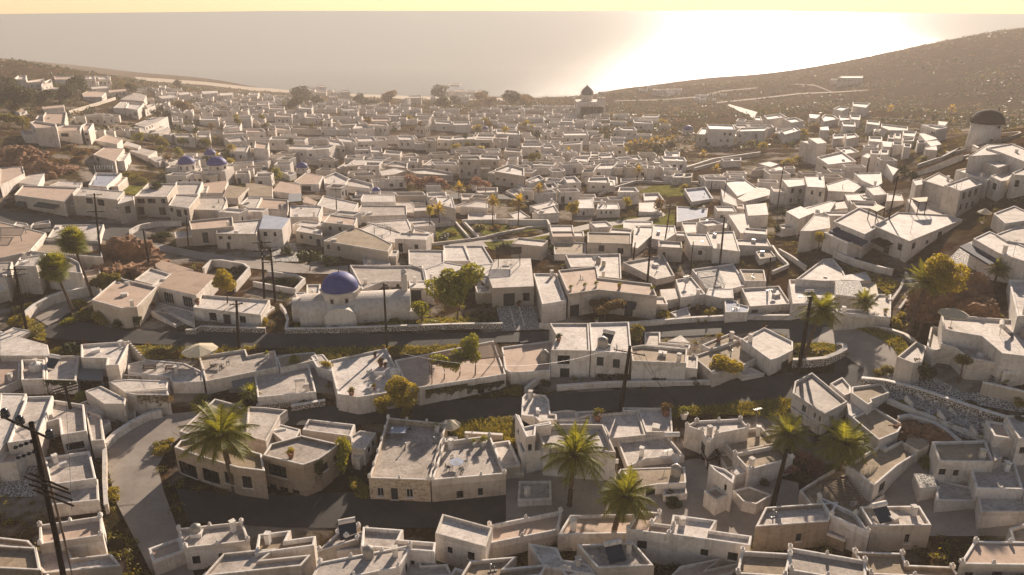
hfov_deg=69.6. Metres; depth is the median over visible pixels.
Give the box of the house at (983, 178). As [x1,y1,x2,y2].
[953,168,991,197]
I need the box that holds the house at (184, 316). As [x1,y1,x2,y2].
[150,302,194,327]
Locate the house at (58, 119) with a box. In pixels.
[35,112,68,126]
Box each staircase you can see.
[129,410,135,418]
[151,307,184,327]
[509,306,524,327]
[904,393,923,406]
[917,152,972,174]
[937,407,956,420]
[969,422,984,434]
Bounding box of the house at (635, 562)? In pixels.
[558,539,653,574]
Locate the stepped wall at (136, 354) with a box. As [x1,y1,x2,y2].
[127,340,146,360]
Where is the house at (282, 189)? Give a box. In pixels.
[273,181,300,198]
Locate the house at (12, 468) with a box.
[0,393,27,482]
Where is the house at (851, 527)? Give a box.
[816,492,870,551]
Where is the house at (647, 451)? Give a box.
[617,436,684,468]
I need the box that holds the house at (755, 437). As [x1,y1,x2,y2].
[723,425,773,460]
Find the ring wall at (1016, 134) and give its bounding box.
[946,131,1020,154]
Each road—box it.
[0,211,148,239]
[17,317,860,371]
[285,363,874,424]
[348,193,511,199]
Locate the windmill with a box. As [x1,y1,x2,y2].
[963,109,1005,146]
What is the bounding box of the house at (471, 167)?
[458,156,490,178]
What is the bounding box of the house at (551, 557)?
[528,543,595,574]
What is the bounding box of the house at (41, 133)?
[20,121,60,147]
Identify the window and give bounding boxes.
[61,133,68,136]
[66,441,85,451]
[86,198,92,203]
[97,199,104,206]
[125,205,131,213]
[137,199,145,203]
[148,199,155,203]
[163,292,174,304]
[179,461,198,479]
[182,296,192,308]
[192,556,201,565]
[202,468,220,485]
[209,312,216,320]
[224,471,234,486]
[239,316,246,323]
[242,476,252,489]
[268,463,287,479]
[302,186,310,190]
[322,462,328,473]
[376,488,384,497]
[406,489,413,498]
[446,547,453,554]
[456,491,463,498]
[466,551,474,560]
[477,383,483,394]
[477,488,483,496]
[522,293,529,301]
[527,444,532,452]
[557,355,569,364]
[596,357,603,366]
[598,245,603,251]
[613,359,619,368]
[617,248,622,254]
[637,540,646,550]
[646,489,654,494]
[699,549,708,557]
[726,552,737,562]
[794,533,801,542]
[800,404,805,413]
[877,481,884,494]
[896,243,901,250]
[903,534,910,544]
[937,469,945,475]
[952,470,958,476]
[1014,180,1019,187]
[1018,447,1023,453]
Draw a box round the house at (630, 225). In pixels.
[623,221,652,233]
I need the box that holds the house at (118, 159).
[93,147,131,172]
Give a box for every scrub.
[0,28,1023,152]
[0,122,1023,574]
[0,126,1023,574]
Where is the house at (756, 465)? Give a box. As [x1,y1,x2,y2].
[732,446,794,486]
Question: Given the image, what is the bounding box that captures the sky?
[0,0,1023,13]
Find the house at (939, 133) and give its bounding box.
[920,124,947,140]
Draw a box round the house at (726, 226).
[699,218,728,230]
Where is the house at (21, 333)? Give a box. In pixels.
[5,328,30,338]
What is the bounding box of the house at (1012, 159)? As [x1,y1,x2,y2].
[986,144,1023,172]
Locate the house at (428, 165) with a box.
[422,159,444,168]
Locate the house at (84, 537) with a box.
[37,512,107,557]
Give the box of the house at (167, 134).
[149,127,174,141]
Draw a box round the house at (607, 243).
[587,232,630,256]
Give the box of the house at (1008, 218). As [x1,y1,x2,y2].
[990,206,1023,233]
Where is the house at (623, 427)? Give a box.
[589,411,645,446]
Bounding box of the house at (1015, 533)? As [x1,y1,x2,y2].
[1005,524,1023,541]
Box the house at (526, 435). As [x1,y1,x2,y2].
[515,414,550,472]
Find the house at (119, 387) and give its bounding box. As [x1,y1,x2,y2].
[108,379,170,396]
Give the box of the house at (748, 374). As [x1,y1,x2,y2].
[737,368,764,380]
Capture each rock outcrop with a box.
[0,144,49,168]
[24,169,34,176]
[25,161,64,179]
[61,164,80,173]
[90,234,169,273]
[90,259,127,277]
[130,266,156,276]
[888,419,921,440]
[903,302,940,322]
[904,271,995,311]
[918,423,953,445]
[955,296,1000,317]
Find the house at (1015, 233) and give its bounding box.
[996,226,1023,245]
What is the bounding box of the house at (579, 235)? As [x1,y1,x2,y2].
[549,225,583,241]
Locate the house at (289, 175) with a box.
[278,168,296,180]
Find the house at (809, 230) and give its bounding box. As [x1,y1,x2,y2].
[797,215,829,252]
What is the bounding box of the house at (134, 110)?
[125,102,144,119]
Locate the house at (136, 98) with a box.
[120,93,147,104]
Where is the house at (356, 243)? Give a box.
[323,227,398,264]
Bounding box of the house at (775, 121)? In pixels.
[763,114,787,129]
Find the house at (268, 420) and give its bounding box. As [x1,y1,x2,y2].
[246,407,288,455]
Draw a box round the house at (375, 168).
[357,162,381,178]
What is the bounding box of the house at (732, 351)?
[691,337,755,386]
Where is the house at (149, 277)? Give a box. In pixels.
[134,268,170,285]
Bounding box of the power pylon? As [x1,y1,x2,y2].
[0,408,73,574]
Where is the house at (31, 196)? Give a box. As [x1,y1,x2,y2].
[14,185,78,216]
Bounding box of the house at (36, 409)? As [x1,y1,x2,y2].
[7,396,54,466]
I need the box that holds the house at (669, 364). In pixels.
[630,345,697,379]
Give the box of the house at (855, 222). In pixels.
[821,207,888,258]
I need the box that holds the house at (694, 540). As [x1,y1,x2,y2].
[668,515,751,566]
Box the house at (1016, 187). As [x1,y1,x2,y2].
[1006,168,1023,198]
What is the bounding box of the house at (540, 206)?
[529,198,558,213]
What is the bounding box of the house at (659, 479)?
[616,467,685,495]
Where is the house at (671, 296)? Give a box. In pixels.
[659,288,679,307]
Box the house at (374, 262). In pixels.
[363,257,389,265]
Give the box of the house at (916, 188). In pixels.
[909,178,922,200]
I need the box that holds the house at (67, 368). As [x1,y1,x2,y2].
[45,355,80,393]
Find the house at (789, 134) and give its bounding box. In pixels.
[773,127,800,143]
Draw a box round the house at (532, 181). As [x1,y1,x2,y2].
[517,175,544,188]
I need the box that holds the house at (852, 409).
[845,397,862,424]
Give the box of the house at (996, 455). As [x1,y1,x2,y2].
[988,443,1001,469]
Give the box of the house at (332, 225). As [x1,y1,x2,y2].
[316,214,357,235]
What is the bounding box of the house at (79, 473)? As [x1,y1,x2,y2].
[44,451,96,492]
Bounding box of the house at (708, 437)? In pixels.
[683,415,749,466]
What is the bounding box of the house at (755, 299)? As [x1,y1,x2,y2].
[741,286,789,313]
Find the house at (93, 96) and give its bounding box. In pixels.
[82,90,106,101]
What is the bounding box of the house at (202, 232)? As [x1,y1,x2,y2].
[174,217,233,246]
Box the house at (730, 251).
[707,231,739,263]
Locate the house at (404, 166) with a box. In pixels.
[382,161,407,174]
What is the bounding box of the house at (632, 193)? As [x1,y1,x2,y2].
[617,187,638,203]
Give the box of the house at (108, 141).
[95,134,123,147]
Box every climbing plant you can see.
[42,379,75,388]
[132,316,142,327]
[137,395,173,407]
[314,459,323,484]
[425,383,467,398]
[467,380,504,393]
[595,373,614,379]
[614,373,630,379]
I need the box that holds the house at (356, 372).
[329,348,403,414]
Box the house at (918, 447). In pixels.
[904,437,928,462]
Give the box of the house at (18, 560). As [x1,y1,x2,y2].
[0,545,42,574]
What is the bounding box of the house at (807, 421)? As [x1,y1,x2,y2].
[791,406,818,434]
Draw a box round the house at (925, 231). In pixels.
[873,212,962,261]
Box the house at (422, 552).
[337,527,436,564]
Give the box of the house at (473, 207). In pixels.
[455,201,487,214]
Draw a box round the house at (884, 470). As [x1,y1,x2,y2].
[844,440,915,502]
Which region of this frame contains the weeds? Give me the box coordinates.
[11,266,1004,498]
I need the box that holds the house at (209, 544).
[148,518,250,574]
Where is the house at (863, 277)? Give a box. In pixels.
[841,272,870,283]
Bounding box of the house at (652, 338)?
[644,332,690,354]
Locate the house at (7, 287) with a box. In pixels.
[0,262,15,302]
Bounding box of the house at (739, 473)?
[730,466,745,489]
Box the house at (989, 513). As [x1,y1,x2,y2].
[974,491,1023,528]
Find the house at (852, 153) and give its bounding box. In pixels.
[835,147,858,158]
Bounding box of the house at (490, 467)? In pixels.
[431,432,519,501]
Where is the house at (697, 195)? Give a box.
[684,187,712,205]
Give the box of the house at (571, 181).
[556,176,580,191]
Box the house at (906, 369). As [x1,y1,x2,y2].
[892,341,925,384]
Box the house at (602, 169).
[594,163,617,176]
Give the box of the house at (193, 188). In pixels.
[175,182,208,196]
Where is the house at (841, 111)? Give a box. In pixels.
[832,106,849,117]
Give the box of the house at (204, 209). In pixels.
[194,197,227,219]
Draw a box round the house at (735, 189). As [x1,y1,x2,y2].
[723,179,756,202]
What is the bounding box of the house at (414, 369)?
[395,341,505,405]
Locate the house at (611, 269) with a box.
[565,254,620,279]
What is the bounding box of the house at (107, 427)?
[87,420,111,441]
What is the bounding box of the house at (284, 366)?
[276,352,318,372]
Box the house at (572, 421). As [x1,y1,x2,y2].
[557,419,590,423]
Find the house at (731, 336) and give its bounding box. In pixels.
[701,331,741,352]
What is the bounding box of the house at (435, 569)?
[405,562,451,574]
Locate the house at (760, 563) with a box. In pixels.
[735,546,792,574]
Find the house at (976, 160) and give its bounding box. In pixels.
[965,144,1018,172]
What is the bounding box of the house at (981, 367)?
[937,341,995,380]
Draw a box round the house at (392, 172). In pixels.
[380,168,408,183]
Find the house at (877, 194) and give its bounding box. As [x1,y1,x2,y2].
[860,186,886,203]
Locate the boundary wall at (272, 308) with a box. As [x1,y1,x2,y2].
[266,306,274,318]
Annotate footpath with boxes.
[614,87,757,100]
[717,90,867,102]
[728,104,757,117]
[796,84,831,91]
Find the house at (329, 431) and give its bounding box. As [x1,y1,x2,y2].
[302,419,355,451]
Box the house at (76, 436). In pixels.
[46,400,90,453]
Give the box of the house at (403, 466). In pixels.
[368,414,457,501]
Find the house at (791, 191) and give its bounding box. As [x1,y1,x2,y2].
[769,179,804,205]
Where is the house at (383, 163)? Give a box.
[381,161,408,168]
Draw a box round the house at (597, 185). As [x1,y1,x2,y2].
[587,177,614,192]
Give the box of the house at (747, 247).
[737,239,771,255]
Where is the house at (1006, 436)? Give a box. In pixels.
[983,415,1023,465]
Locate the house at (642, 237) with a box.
[632,226,652,254]
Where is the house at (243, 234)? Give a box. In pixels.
[216,219,261,249]
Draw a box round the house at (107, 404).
[78,386,129,424]
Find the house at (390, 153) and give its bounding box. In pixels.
[383,150,401,160]
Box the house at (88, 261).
[31,240,103,269]
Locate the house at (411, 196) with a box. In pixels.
[394,192,426,202]
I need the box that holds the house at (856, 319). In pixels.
[833,294,890,330]
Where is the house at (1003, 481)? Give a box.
[967,460,1023,500]
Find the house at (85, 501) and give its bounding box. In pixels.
[48,479,101,517]
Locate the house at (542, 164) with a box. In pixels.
[529,161,555,166]
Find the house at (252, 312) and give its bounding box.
[193,295,270,326]
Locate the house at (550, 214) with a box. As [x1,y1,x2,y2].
[532,205,558,222]
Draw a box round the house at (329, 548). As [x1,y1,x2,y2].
[317,522,367,560]
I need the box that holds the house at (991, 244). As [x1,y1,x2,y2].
[967,231,1023,282]
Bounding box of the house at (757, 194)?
[737,186,769,207]
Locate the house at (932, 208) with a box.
[905,199,944,214]
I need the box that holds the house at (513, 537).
[487,507,562,558]
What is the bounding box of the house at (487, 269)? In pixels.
[472,264,492,285]
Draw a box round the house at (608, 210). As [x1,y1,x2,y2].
[596,200,619,217]
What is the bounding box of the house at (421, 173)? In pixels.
[407,168,452,181]
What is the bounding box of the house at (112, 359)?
[81,340,131,380]
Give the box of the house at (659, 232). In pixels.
[651,225,686,248]
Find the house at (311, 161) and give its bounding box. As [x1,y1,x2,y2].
[305,157,334,164]
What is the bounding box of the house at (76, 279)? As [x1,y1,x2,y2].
[29,252,100,289]
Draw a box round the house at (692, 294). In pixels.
[675,277,705,308]
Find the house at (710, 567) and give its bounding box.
[672,558,737,574]
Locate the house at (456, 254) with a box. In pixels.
[443,245,470,264]
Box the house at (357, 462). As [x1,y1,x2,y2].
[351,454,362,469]
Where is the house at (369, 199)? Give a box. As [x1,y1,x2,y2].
[361,194,395,204]
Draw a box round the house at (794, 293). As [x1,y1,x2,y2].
[787,276,835,319]
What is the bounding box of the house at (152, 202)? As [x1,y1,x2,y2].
[134,183,177,216]
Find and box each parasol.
[181,343,217,362]
[440,419,459,435]
[938,308,969,327]
[977,208,991,222]
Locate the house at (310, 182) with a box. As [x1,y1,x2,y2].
[294,173,323,191]
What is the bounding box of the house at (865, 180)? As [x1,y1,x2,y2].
[853,173,881,190]
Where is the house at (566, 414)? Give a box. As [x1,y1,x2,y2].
[551,410,576,420]
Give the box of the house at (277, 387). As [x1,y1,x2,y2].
[255,365,316,403]
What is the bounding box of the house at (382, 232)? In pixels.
[360,223,401,248]
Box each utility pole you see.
[3,267,27,329]
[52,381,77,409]
[86,193,104,254]
[143,230,149,261]
[186,217,188,249]
[229,301,242,347]
[252,240,271,298]
[261,248,280,302]
[371,283,387,347]
[613,345,644,411]
[641,245,658,282]
[665,205,675,238]
[689,241,703,274]
[719,217,724,264]
[766,257,771,282]
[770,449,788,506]
[777,163,787,208]
[797,296,812,370]
[888,177,897,218]
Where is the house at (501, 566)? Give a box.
[451,556,547,574]
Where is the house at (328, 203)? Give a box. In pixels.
[317,195,358,213]
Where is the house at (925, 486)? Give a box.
[912,473,939,501]
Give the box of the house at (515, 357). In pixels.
[501,340,552,385]
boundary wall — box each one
[25,286,101,319]
[68,97,115,113]
[102,444,109,514]
[105,409,162,449]
[123,374,142,379]
[129,221,181,234]
[185,325,265,334]
[202,259,250,291]
[253,270,305,293]
[256,400,290,408]
[266,306,274,318]
[279,304,288,327]
[284,322,502,333]
[291,399,325,410]
[432,228,524,245]
[434,221,454,226]
[455,221,470,238]
[462,218,523,223]
[462,220,479,236]
[464,431,502,440]
[507,225,546,230]
[508,219,550,229]
[511,471,523,478]
[524,377,539,393]
[539,322,549,329]
[556,379,720,390]
[598,180,697,195]
[629,314,753,327]
[686,152,760,170]
[694,160,720,170]
[754,314,791,319]
[771,245,788,274]
[778,248,806,270]
[792,342,847,367]
[832,250,893,275]
[860,376,1004,421]
[865,325,915,343]
[867,117,913,120]
[887,398,985,439]
[891,279,904,302]
[897,414,961,440]
[898,272,912,311]
[917,145,984,167]
[934,420,984,440]
[980,381,1023,402]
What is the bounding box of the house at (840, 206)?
[832,201,847,211]
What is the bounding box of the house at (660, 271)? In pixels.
[622,254,674,285]
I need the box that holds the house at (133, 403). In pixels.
[123,389,172,414]
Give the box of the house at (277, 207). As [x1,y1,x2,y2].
[258,198,288,216]
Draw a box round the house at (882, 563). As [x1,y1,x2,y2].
[851,547,956,574]
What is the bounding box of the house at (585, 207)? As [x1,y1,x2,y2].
[577,199,593,215]
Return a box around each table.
[213,360,225,366]
[374,372,384,382]
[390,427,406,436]
[450,458,463,465]
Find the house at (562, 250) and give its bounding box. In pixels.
[553,242,585,260]
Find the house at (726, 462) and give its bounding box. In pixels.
[718,454,734,471]
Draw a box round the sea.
[0,11,1023,97]
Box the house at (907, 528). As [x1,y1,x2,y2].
[858,504,931,551]
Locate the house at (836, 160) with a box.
[815,151,855,174]
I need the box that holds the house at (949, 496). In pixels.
[933,482,975,511]
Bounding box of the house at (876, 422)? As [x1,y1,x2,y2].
[850,407,901,449]
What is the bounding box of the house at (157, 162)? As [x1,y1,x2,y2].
[149,156,171,167]
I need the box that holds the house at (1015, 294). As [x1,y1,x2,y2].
[1006,279,1023,333]
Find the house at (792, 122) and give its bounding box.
[782,117,804,128]
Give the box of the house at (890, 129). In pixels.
[875,124,907,136]
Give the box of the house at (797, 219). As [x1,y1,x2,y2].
[776,206,813,236]
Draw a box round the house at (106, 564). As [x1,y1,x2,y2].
[37,548,122,574]
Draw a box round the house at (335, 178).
[323,172,349,189]
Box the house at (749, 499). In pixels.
[732,486,772,513]
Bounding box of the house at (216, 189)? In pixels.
[203,181,228,196]
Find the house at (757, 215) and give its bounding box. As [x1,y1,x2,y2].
[745,203,767,227]
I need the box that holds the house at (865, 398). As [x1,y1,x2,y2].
[850,383,889,414]
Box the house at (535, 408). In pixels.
[521,389,556,424]
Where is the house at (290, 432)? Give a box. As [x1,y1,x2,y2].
[273,424,300,442]
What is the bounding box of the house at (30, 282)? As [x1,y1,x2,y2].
[14,252,47,293]
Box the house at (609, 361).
[589,322,630,378]
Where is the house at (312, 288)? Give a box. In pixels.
[306,284,320,293]
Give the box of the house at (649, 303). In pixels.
[558,266,667,318]
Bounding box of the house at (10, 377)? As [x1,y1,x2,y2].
[0,357,21,392]
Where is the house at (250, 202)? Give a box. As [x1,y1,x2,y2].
[240,197,261,208]
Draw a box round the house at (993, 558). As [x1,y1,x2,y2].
[957,536,1023,574]
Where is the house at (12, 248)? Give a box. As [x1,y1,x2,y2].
[0,222,46,265]
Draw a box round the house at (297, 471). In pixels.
[263,435,340,495]
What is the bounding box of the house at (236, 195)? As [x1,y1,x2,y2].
[222,185,248,204]
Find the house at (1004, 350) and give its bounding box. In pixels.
[937,315,1023,384]
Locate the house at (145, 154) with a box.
[129,149,157,161]
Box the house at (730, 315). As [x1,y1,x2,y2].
[723,300,749,322]
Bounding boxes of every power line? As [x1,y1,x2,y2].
[65,393,71,509]
[127,302,234,363]
[405,347,613,365]
[632,304,806,349]
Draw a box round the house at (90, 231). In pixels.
[47,224,104,242]
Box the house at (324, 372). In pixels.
[310,354,331,381]
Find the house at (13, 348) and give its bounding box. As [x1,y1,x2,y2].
[0,331,49,362]
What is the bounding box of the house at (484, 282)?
[481,277,490,289]
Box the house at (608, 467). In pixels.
[518,424,615,481]
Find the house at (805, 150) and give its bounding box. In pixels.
[798,141,812,162]
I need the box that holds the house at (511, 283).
[475,258,533,306]
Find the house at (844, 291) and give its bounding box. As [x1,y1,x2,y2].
[834,281,862,308]
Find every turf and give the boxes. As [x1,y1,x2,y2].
[63,346,243,359]
[124,180,166,194]
[287,346,456,359]
[295,317,496,326]
[435,226,470,241]
[451,420,513,440]
[473,223,544,234]
[484,235,548,249]
[582,213,675,230]
[640,185,687,195]
[671,398,791,415]
[795,342,835,357]
[859,328,907,354]
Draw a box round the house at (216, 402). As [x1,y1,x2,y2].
[179,399,246,445]
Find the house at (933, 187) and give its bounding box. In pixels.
[920,172,953,204]
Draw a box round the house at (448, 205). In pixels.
[436,194,455,221]
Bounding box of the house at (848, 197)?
[843,193,865,205]
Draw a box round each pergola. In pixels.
[0,227,25,240]
[77,356,104,386]
[94,165,113,178]
[288,193,302,213]
[374,224,390,234]
[427,342,504,382]
[495,247,521,266]
[696,269,725,293]
[702,449,721,468]
[822,475,864,505]
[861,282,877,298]
[867,204,884,222]
[908,197,927,215]
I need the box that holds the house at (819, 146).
[808,138,826,164]
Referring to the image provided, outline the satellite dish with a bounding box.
[671,453,679,463]
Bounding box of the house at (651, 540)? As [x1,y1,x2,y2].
[626,508,675,564]
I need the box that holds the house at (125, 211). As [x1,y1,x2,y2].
[114,196,137,223]
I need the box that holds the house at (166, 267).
[155,260,193,273]
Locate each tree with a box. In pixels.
[0,74,17,86]
[0,84,23,109]
[0,113,19,127]
[4,101,22,111]
[6,86,35,110]
[13,115,29,128]
[26,88,39,93]
[34,89,56,106]
[35,250,74,312]
[52,224,93,297]
[54,84,76,104]
[65,74,87,91]
[68,82,77,87]
[117,80,125,87]
[124,83,136,92]
[130,132,144,142]
[147,134,161,140]
[149,109,161,116]
[155,137,169,147]
[156,145,166,153]
[162,154,171,160]
[171,100,194,110]
[173,79,183,87]
[173,147,183,156]
[177,137,186,145]
[177,399,259,492]
[198,138,210,146]
[207,123,214,130]
[211,136,221,143]
[211,268,236,302]
[221,150,235,159]
[226,157,234,162]
[227,143,235,150]
[233,117,241,123]
[238,380,261,403]
[260,122,269,129]
[271,166,282,179]
[285,138,294,146]
[286,96,304,108]
[289,84,311,100]
[296,249,321,270]
[301,92,312,102]
[310,95,323,105]
[334,435,351,475]
[352,92,365,104]
[363,98,377,104]
[364,117,372,123]
[373,394,393,415]
[381,90,396,102]
[383,375,418,415]
[400,405,412,417]
[404,174,416,187]
[409,176,432,189]
[410,300,428,320]
[424,262,484,319]
[425,205,433,224]
[428,175,441,182]
[429,353,455,378]
[430,201,446,222]
[431,84,448,97]
[435,96,450,108]
[436,179,449,190]
[448,348,463,375]
[449,143,461,149]
[450,95,460,104]
[453,180,464,199]
[460,333,481,374]
[464,141,473,145]
[469,177,481,189]
[472,124,481,131]
[474,91,487,103]
[478,180,491,191]
[484,97,497,106]
[486,193,500,224]
[501,89,520,105]
[501,126,508,131]
[510,193,528,225]
[518,94,529,106]
[521,120,528,125]
[523,94,533,102]
[528,153,541,163]
[532,130,540,139]
[532,182,543,192]
[540,415,614,506]
[548,244,556,254]
[565,200,579,224]
[589,297,626,319]
[594,463,658,529]
[623,197,631,212]
[630,324,644,344]
[633,164,643,179]
[652,144,663,153]
[653,198,663,210]
[657,118,668,123]
[658,137,665,143]
[665,141,675,149]
[667,127,676,133]
[700,149,706,160]
[710,164,721,173]
[745,140,755,148]
[757,141,767,149]
[760,411,815,453]
[770,133,778,141]
[774,224,783,232]
[778,209,787,217]
[780,158,793,163]
[794,156,802,162]
[795,291,844,357]
[800,128,807,134]
[807,123,819,134]
[812,415,876,471]
[814,231,824,250]
[849,287,880,311]
[886,104,893,114]
[897,164,909,176]
[898,258,950,333]
[906,171,919,180]
[914,358,937,380]
[916,155,928,161]
[916,253,970,336]
[931,114,938,119]
[947,103,956,113]
[953,353,973,383]
[984,257,1010,284]
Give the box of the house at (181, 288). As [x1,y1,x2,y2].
[152,268,217,309]
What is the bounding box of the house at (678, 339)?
[667,335,690,344]
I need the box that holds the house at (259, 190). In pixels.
[246,183,272,198]
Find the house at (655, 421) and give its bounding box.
[622,407,672,438]
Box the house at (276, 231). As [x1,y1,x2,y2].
[259,215,291,246]
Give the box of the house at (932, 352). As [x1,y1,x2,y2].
[924,326,939,366]
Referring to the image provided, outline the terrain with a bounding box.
[0,28,1023,574]
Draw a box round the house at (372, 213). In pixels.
[356,205,406,222]
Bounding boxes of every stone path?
[0,465,36,496]
[271,243,298,261]
[497,305,539,330]
[884,389,989,440]
[949,241,971,266]
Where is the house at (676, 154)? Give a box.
[664,151,679,156]
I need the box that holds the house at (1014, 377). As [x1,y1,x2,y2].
[999,370,1023,386]
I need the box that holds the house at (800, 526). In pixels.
[752,502,846,551]
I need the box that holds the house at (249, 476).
[174,437,268,498]
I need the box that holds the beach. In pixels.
[135,77,502,99]
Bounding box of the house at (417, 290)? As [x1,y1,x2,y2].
[409,276,433,304]
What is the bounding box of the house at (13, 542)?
[0,537,40,561]
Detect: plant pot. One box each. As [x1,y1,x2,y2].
[151,301,155,308]
[263,350,268,357]
[285,447,294,458]
[347,386,354,395]
[376,357,384,366]
[472,438,476,445]
[479,435,487,446]
[556,333,562,341]
[592,407,604,421]
[661,402,672,416]
[679,405,690,419]
[716,333,722,341]
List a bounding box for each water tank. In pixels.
[28,361,41,372]
[190,523,200,533]
[362,544,373,560]
[390,366,400,377]
[540,349,548,363]
[596,256,600,263]
[597,336,607,348]
[671,463,680,477]
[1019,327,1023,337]
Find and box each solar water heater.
[46,354,61,368]
[273,428,285,442]
[294,378,304,390]
[338,516,356,540]
[602,329,614,343]
[603,538,625,563]
[664,432,679,447]
[805,289,814,298]
[870,500,891,523]
[999,319,1012,337]
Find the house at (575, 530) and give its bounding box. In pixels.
[557,514,634,550]
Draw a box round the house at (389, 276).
[350,265,425,290]
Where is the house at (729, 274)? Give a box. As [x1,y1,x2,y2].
[691,263,744,293]
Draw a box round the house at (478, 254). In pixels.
[465,245,492,264]
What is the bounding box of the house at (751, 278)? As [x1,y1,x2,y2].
[739,269,765,287]
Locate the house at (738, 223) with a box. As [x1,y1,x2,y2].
[728,213,748,239]
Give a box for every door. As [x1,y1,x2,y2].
[138,207,144,214]
[159,207,166,215]
[176,210,181,217]
[202,232,208,243]
[223,314,230,323]
[391,488,398,500]
[411,290,421,301]
[503,293,514,305]
[560,368,569,376]
[570,304,578,316]
[624,309,632,315]
[699,442,704,454]
[882,239,890,254]
[992,572,1002,574]
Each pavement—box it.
[34,289,101,325]
[108,411,195,574]
[152,242,347,273]
[176,489,505,527]
[229,354,327,392]
[448,233,549,246]
[506,459,798,535]
[573,212,665,230]
[817,327,897,376]
[857,451,1023,535]
[878,372,1023,412]
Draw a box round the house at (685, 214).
[676,205,707,226]
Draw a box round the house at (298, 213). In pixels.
[290,205,332,225]
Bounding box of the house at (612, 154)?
[590,152,613,157]
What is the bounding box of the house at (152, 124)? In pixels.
[135,117,168,134]
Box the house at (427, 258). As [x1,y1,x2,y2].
[408,250,443,269]
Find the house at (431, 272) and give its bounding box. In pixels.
[424,262,466,284]
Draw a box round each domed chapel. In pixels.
[175,154,200,172]
[201,153,235,183]
[203,147,220,157]
[294,160,310,173]
[372,187,380,193]
[482,125,488,132]
[680,124,695,134]
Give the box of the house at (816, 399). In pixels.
[790,373,847,434]
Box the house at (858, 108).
[850,102,869,116]
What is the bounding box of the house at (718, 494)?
[703,464,734,515]
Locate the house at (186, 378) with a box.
[128,359,204,392]
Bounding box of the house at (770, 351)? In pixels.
[740,328,792,375]
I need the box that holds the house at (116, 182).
[88,173,128,190]
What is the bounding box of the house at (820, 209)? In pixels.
[805,201,835,215]
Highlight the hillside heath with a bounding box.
[0,27,1023,152]
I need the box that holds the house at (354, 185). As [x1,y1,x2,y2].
[345,178,373,192]
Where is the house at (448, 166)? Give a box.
[431,162,457,173]
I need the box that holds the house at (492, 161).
[480,155,498,170]
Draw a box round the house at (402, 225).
[366,219,410,232]
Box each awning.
[13,201,26,205]
[33,202,59,209]
[232,377,255,390]
[621,300,636,309]
[829,228,869,246]
[871,237,892,248]
[959,243,997,265]
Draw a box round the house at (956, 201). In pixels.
[939,177,981,216]
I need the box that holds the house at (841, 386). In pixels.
[829,377,850,399]
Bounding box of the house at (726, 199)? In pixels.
[720,189,743,213]
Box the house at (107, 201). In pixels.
[73,187,124,218]
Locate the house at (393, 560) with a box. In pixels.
[313,540,412,574]
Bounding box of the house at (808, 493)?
[798,465,884,510]
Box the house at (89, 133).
[82,123,95,144]
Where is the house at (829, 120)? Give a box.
[820,114,838,126]
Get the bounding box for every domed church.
[291,268,418,326]
[574,83,605,118]
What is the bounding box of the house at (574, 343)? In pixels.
[549,323,589,377]
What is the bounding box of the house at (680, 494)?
[662,487,686,501]
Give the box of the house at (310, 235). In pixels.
[296,225,331,246]
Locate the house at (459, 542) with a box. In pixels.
[435,514,492,569]
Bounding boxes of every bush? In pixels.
[5,315,30,325]
[12,302,33,313]
[30,327,43,333]
[49,346,64,355]
[51,158,70,165]
[59,317,77,324]
[62,341,80,355]
[63,144,76,149]
[67,298,87,309]
[70,155,84,162]
[71,305,93,320]
[73,390,86,401]
[78,148,90,152]
[89,272,121,287]
[90,310,109,324]
[101,486,120,501]
[111,319,122,327]
[122,171,139,179]
[131,177,147,184]
[145,348,158,355]
[149,181,162,188]
[150,231,172,237]
[151,444,172,455]
[152,439,165,447]
[155,347,168,354]
[156,171,167,179]
[163,437,174,445]
[168,349,182,358]
[193,394,207,406]
[230,265,245,275]
[259,317,268,326]
[269,277,298,285]
[279,245,294,255]
[288,354,300,363]
[319,360,333,366]
[320,256,344,266]
[340,464,354,474]
[349,481,359,489]
[363,322,378,325]
[403,320,414,324]
[424,319,438,323]
[438,232,449,240]
[440,319,451,322]
[444,230,459,235]
[473,223,485,228]
[474,313,498,321]
[488,224,502,229]
[494,242,510,246]
[504,437,515,446]
[506,387,521,395]
[539,379,551,386]
[657,310,671,318]
[666,489,682,508]
[690,376,703,386]
[704,306,716,315]
[709,354,743,373]
[759,478,769,486]
[791,470,810,482]
[793,343,814,351]
[805,456,826,477]
[810,346,828,355]
[823,463,836,473]
[872,368,887,377]
[880,365,894,372]
[890,317,903,327]
[895,311,905,317]
[919,454,930,469]
[964,400,978,405]
[1013,396,1023,407]
[1014,413,1023,421]
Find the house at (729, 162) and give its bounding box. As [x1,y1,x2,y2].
[720,157,740,167]
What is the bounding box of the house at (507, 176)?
[488,164,523,187]
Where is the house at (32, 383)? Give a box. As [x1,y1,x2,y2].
[21,358,47,394]
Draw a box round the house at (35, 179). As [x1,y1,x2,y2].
[19,172,44,187]
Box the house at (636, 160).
[617,155,641,162]
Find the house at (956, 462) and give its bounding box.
[928,440,993,484]
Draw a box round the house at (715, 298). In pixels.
[705,289,733,308]
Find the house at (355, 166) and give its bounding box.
[337,160,381,173]
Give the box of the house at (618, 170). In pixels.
[605,162,624,174]
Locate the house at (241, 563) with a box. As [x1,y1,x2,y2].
[202,548,313,574]
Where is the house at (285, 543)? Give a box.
[248,530,317,571]
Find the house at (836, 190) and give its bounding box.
[825,178,862,200]
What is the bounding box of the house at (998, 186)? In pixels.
[986,171,1011,201]
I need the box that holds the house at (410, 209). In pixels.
[396,202,413,216]
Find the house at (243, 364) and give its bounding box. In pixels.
[199,349,278,393]
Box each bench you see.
[143,364,155,371]
[164,365,178,371]
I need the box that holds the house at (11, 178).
[0,166,25,196]
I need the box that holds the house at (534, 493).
[518,481,551,506]
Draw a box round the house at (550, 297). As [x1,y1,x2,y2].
[533,269,565,322]

